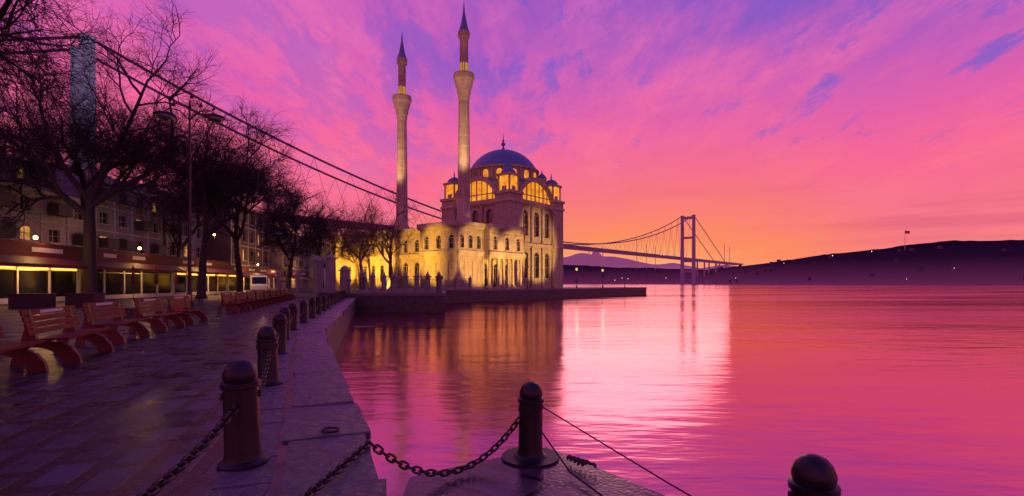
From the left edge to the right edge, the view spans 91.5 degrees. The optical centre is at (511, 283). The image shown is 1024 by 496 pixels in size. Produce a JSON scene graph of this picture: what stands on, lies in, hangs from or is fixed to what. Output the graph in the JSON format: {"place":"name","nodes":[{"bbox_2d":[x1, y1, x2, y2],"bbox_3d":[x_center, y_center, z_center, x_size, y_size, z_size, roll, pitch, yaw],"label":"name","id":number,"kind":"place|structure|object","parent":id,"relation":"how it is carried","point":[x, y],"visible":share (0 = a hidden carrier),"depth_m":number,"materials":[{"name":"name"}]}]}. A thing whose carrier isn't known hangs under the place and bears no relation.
{"place":"outdoors","nodes":[
{"label":"outdoors","id":0,"kind":"place"},
{"bbox_2d":[69,32,96,168],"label":"bridge tower","id":1,"kind":"structure","parent":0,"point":[77,69],"depth_m":333.28,"materials":[{"name":"silver metal"}]},
{"bbox_2d":[5,36,728,266],"bbox_3d":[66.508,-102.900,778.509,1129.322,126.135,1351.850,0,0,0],"label":"bridge cables","id":2,"kind":"object","parent":1,"relation":"attached to","point":[284,142],"visible":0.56,"depth_m":484.96,"materials":[{"name":"grey metal"}]},
{"bbox_2d":[259,211,743,264],"bbox_3d":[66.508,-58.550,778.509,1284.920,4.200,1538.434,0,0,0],"label":"bridge deck","id":3,"kind":"structure","parent":2,"relation":"hanging from","point":[589,249],"depth_m":938.69,"materials":[{"name":"grey metal"}]},
{"bbox_2d":[0,266,235,275],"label":"light strip","id":4,"kind":"object","parent":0,"point":[32,268],"visible":0.22,"depth_m":36.74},
{"bbox_2d":[79,269,172,295],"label":"column","id":5,"kind":"structure","parent":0,"point":[79,282],"depth_m":40.20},
{"bbox_2d":[40,289,282,312],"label":"bench labels","id":6,"kind":"object","parent":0,"point":[54,309],"visible":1,"depth_m":11.55,"materials":[{"name":"red"}]},
{"bbox_2d":[0,297,347,495],"bbox_3d":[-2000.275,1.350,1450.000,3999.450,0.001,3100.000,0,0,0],"label":"ground sheet","id":7,"kind":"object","parent":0,"point":[95,423],"visible":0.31,"depth_m":5.27,"materials":[{"name":"grey stone"}]},
{"bbox_2d":[0,292,266,342],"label":"cobbled square","id":8,"kind":"structure","parent":7,"relation":"on","point":[11,324],"depth_m":22.41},
{"bbox_2d":[7,293,135,317],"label":"planters","id":9,"kind":"object","parent":8,"relation":"on","point":[33,300],"visible":0.74,"depth_m":27.63,"materials":[{"name":"brown wood"}]},
{"bbox_2d":[35,160,160,254],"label":"square building walls","id":10,"kind":"structure","parent":8,"relation":"on","point":[107,211],"depth_m":52.64,"materials":[{"name":"grey paint"}]},
{"bbox_2d":[0,158,202,258],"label":"square building walls","id":11,"kind":"structure","parent":8,"relation":"on","point":[183,237],"depth_m":65.97,"materials":[{"name":"beige paint"}]},
{"bbox_2d":[0,266,268,303],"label":"restaurant frames","id":12,"kind":"structure","parent":8,"relation":"on","point":[61,298],"depth_m":45.50,"materials":[{"name":"brown metal"}]},
{"bbox_2d":[0,265,276,298],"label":"shop window","id":13,"kind":"structure","parent":12,"relation":"in","point":[62,283],"depth_m":43.76,"materials":[{"name":"glass"}]},
{"bbox_2d":[0,239,312,279],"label":"restaurant awnings","id":14,"kind":"object","parent":12,"relation":"attached to","point":[17,253],"visible":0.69,"depth_m":42.54,"materials":[{"name":"red fabric"}]},
{"bbox_2d":[32,247,305,274],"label":"restaurant signs","id":15,"kind":"object","parent":14,"relation":"attached to","point":[46,250],"visible":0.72,"depth_m":42.64,"materials":[{"name":"plastic"}]},
{"bbox_2d":[0,185,328,287],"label":"square building walls","id":16,"kind":"structure","parent":8,"relation":"on","point":[61,234],"depth_m":43.13,"materials":[{"name":"white paint"}]},
{"bbox_2d":[0,162,199,198],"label":"square building roofs","id":17,"kind":"structure","parent":16,"relation":"on","point":[45,189],"depth_m":46.40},
{"bbox_2d":[0,189,329,268],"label":"square building balconies","id":18,"kind":"structure","parent":16,"relation":"attached to","point":[59,209],"depth_m":50.76,"materials":[{"name":"black metal"}]},
{"bbox_2d":[0,158,330,270],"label":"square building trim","id":19,"kind":"structure","parent":16,"relation":"attached to","point":[41,221],"depth_m":52.71,"materials":[{"name":"beige stone"}]},
{"bbox_2d":[18,175,258,259],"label":"lit building windows","id":20,"kind":"structure","parent":19,"relation":"attached to","point":[27,229],"depth_m":41.41,"materials":[{"name":"yellow glass"}]},
{"bbox_2d":[0,168,284,263],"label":"lit window","id":21,"kind":"structure","parent":19,"relation":"attached to","point":[121,224],"depth_m":53.15,"materials":[{"name":"glass"}]},
{"bbox_2d":[130,285,217,298],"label":"terrace parasol poles","id":22,"kind":"object","parent":8,"relation":"on","point":[153,297],"visible":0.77,"depth_m":46.27,"materials":[{"name":"black"}]},
{"bbox_2d":[131,265,216,284],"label":"terrace parasols","id":23,"kind":"object","parent":22,"relation":"attached to","point":[133,281],"visible":1,"depth_m":46.44,"materials":[{"name":"red fabric"}]},
{"bbox_2d":[152,100,300,308],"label":"lamp posts","id":24,"kind":"object","parent":8,"relation":"on","point":[189,270],"visible":0.81,"depth_m":23.96,"materials":[{"name":"black metal"}]},
{"bbox_2d":[169,94,214,110],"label":"birds","id":25,"kind":"object","parent":24,"relation":"attached to","point":[190,97],"visible":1,"depth_m":24.01,"materials":[{"name":"black"}]},
{"bbox_2d":[154,112,298,234],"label":"lamp bowls","id":26,"kind":"object","parent":24,"relation":"attached to","point":[211,118],"visible":1,"depth_m":23.87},
{"bbox_2d":[207,205,268,268],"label":"square building walls","id":27,"kind":"structure","parent":8,"relation":"on","point":[220,250],"depth_m":74.23,"materials":[{"name":"brown paint"}]},
{"bbox_2d":[250,275,266,290],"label":"van body","id":28,"kind":"object","parent":8,"relation":"on","point":[256,287],"visible":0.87,"depth_m":65.80,"materials":[{"name":"white metal"}]},
{"bbox_2d":[252,277,265,283],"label":"van windows","id":29,"kind":"structure","parent":28,"relation":"in","point":[258,280],"depth_m":66.29,"materials":[{"name":"black glass"}]},
{"bbox_2d":[269,222,306,287],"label":"square building walls","id":30,"kind":"structure","parent":8,"relation":"on","point":[275,262],"depth_m":91.94,"materials":[{"name":"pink paint"}]},
{"bbox_2d":[0,288,295,372],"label":"bench legs","id":31,"kind":"object","parent":7,"relation":"on","point":[31,361],"visible":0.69,"depth_m":10.93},
{"bbox_2d":[0,288,294,352],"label":"bench slats","id":32,"kind":"object","parent":31,"relation":"attached to","point":[7,346],"visible":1,"depth_m":10.79,"materials":[{"name":"brown wood"}]},
{"bbox_2d":[0,318,373,368],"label":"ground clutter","id":33,"kind":"object","parent":7,"relation":"on","point":[216,361],"visible":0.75,"depth_m":8.68,"materials":[{"name":"black metal"}]},
{"bbox_2d":[202,298,385,495],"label":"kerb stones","id":34,"kind":"object","parent":7,"relation":"on","point":[322,397],"visible":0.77,"depth_m":4.54,"materials":[{"name":"grey stone"}]},
{"bbox_2d":[327,301,355,355],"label":"quay wall","id":35,"kind":"structure","parent":7,"relation":"on","point":[335,336],"depth_m":22.42,"materials":[{"name":"grey stone"}]},
{"bbox_2d":[275,253,472,296],"bbox_3d":[-9.546,-0.840,56.384,26.895,4.380,17.799,0,0,-44],"label":"fence","id":36,"kind":"object","parent":7,"relation":"on","point":[330,272],"visible":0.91,"depth_m":49.21,"materials":[{"name":"grey stone"}]},
{"bbox_2d":[280,278,464,292],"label":"precinct fence rails","id":37,"kind":"object","parent":36,"relation":"attached to","point":[348,286],"visible":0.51,"depth_m":51.22,"materials":[{"name":"black metal"}]},
{"bbox_2d":[174,299,190,312],"bbox_3d":[-14.800,1.000,22.400,0.630,0.640,0.630,0,0,0],"label":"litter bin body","id":38,"kind":"object","parent":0,"point":[178,309],"visible":0.09,"depth_m":22.12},
{"bbox_2d":[318,180,421,288],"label":"lit tree","id":39,"kind":"object","parent":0,"point":[357,229],"depth_m":70.38,"materials":[{"name":"brown plant"}]},
{"bbox_2d":[331,37,562,288],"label":"mosque walls","id":40,"kind":"structure","parent":0,"point":[508,212],"depth_m":85.83,"materials":[{"name":"beige stone"}]},
{"bbox_2d":[398,62,467,93],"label":"minaret balcony","id":41,"kind":"structure","parent":40,"relation":"attached to","point":[401,89],"depth_m":85.97,"materials":[{"name":"beige stone"}]},
{"bbox_2d":[334,213,549,284],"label":"mosque window frames","id":42,"kind":"structure","parent":40,"relation":"in","point":[439,243],"depth_m":86.17,"materials":[{"name":"beige stone"}]},
{"bbox_2d":[397,4,557,190],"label":"mosque lead roofs","id":43,"kind":"structure","parent":40,"relation":"on","point":[503,155],"depth_m":95.14,"materials":[{"name":"blue metal"}]},
{"bbox_2d":[254,288,645,312],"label":"quay wall","id":44,"kind":"structure","parent":0,"point":[411,304],"depth_m":69.75,"materials":[{"name":"grey stone"}]},
{"bbox_2d":[267,287,616,292],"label":"mosque platform top","id":45,"kind":"structure","parent":44,"relation":"on","point":[352,290],"depth_m":90.23,"materials":[{"name":"grey stone"}]},
{"bbox_2d":[332,29,564,288],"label":"mosque trim","id":46,"kind":"structure","parent":44,"relation":"on","point":[463,80],"depth_m":85.45,"materials":[{"name":"beige stone"}]},
{"bbox_2d":[342,171,547,286],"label":"mosque windows","id":47,"kind":"structure","parent":46,"relation":"attached to","point":[506,242],"depth_m":92.27,"materials":[{"name":"glass"}]},
{"bbox_2d":[446,168,558,204],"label":"lit mosque windows","id":48,"kind":"structure","parent":46,"relation":"attached to","point":[503,180],"depth_m":94.59,"materials":[{"name":"yellow glass"}]},
{"bbox_2d":[355,287,646,295],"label":"quay edge","id":49,"kind":"object","parent":44,"relation":"on","point":[443,293],"visible":0.93,"depth_m":69.04,"materials":[{"name":"stone"}]},
{"bbox_2d":[526,265,625,288],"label":"lamp posts","id":50,"kind":"object","parent":44,"relation":"on","point":[527,266],"visible":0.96,"depth_m":97.29,"materials":[{"name":"black metal"}]},
{"bbox_2d":[0,0,1023,267],"label":"sky","id":51,"kind":"structure","parent":0,"point":[788,129],"materials":[{"name":"purple"}]},
{"bbox_2d":[563,253,733,269],"bbox_3d":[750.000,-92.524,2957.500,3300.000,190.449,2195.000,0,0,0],"label":"ridge terrain","id":52,"kind":"structure","parent":0,"point":[582,259],"depth_m":2781.06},
{"bbox_2d":[335,284,1023,495],"bbox_3d":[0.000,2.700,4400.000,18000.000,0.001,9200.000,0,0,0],"label":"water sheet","id":53,"kind":"object","parent":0,"point":[758,390],"depth_m":13.48,"materials":[{"name":"pink liquid"}]},
{"bbox_2d":[403,447,664,495],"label":"jetty platform","id":54,"kind":"structure","parent":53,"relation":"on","point":[498,476],"depth_m":4.52,"materials":[{"name":"concrete"}]},
{"bbox_2d":[217,290,840,495],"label":"bollards","id":55,"kind":"object","parent":54,"relation":"on","point":[813,474],"visible":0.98,"depth_m":3.71,"materials":[{"name":"black metal"}]},
{"bbox_2d":[136,297,519,495],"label":"chains","id":56,"kind":"object","parent":55,"relation":"attached to","point":[169,477],"visible":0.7,"depth_m":3.54,"materials":[{"name":"black metal"}]},
{"bbox_2d":[321,406,691,495],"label":"mooring rope","id":57,"kind":"object","parent":55,"relation":"attached to","point":[581,461],"visible":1,"depth_m":4.57,"materials":[{"name":"grey fabric"}]},
{"bbox_2d":[680,215,726,283],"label":"bridge tower","id":58,"kind":"structure","parent":53,"relation":"on","point":[693,238],"depth_m":1215.71,"materials":[{"name":"grey metal"}]},
{"bbox_2d":[563,240,1023,284],"bbox_3d":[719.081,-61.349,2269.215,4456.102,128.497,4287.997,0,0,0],"label":"hills","id":59,"kind":"structure","parent":0,"point":[983,263],"depth_m":1126.89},
{"bbox_2d":[571,246,1023,282],"bbox_3d":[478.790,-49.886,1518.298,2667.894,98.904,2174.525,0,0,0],"label":"lights","id":60,"kind":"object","parent":59,"relation":"on","point":[919,268],"depth_m":1191.56,"materials":[{"name":"beige"}]}
]}

